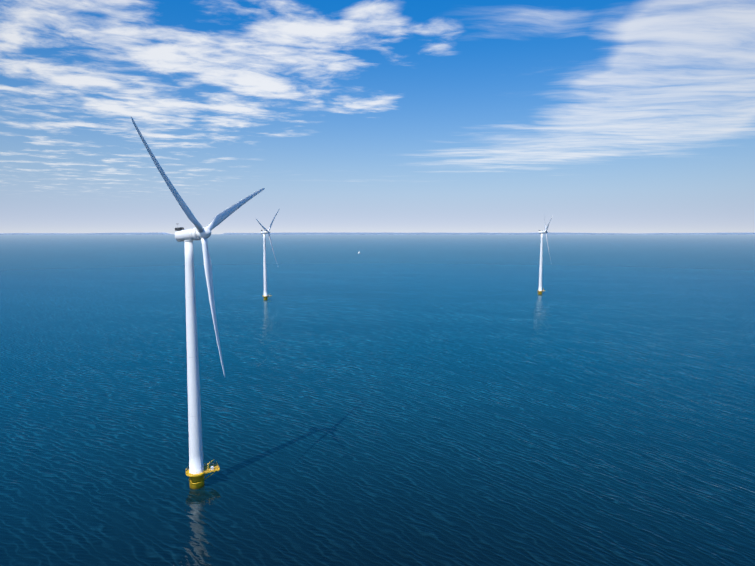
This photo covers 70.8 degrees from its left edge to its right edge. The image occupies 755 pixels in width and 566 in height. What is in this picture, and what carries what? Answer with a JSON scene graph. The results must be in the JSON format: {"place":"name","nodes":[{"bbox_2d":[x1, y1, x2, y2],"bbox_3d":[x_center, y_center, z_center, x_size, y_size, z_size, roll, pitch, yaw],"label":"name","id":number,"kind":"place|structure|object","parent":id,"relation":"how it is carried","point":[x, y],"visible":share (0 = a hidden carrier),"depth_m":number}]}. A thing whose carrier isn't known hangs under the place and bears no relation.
{"place":"outdoors","nodes":[
{"label":"outdoors","id":0,"kind":"place"},
{"bbox_2d":[0,234,754,565],"bbox_3d":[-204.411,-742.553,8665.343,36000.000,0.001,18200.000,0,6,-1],"label":"water","id":1,"kind":"structure","parent":0,"point":[426,400],"depth_m":311.77},
{"bbox_2d":[131,117,264,488],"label":"turbine","id":2,"kind":"object","parent":1,"relation":"in","point":[197,470],"visible":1,"depth_m":201.00},
{"bbox_2d":[256,210,278,299],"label":"turbine","id":3,"kind":"object","parent":1,"relation":"in","point":[265,295],"visible":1,"depth_m":764.54},
{"bbox_2d":[538,218,551,294],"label":"turbine","id":4,"kind":"object","parent":1,"relation":"in","point":[540,290],"visible":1,"depth_m":832.07},
{"bbox_2d":[0,233,754,233],"bbox_3d":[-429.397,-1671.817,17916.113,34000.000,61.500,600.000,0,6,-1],"label":"shore","id":5,"kind":"structure","parent":0,"point":[391,233],"depth_m":17656.63},
{"bbox_2d":[0,0,754,233],"label":"sky","id":6,"kind":"structure","parent":0,"point":[350,116]}
]}

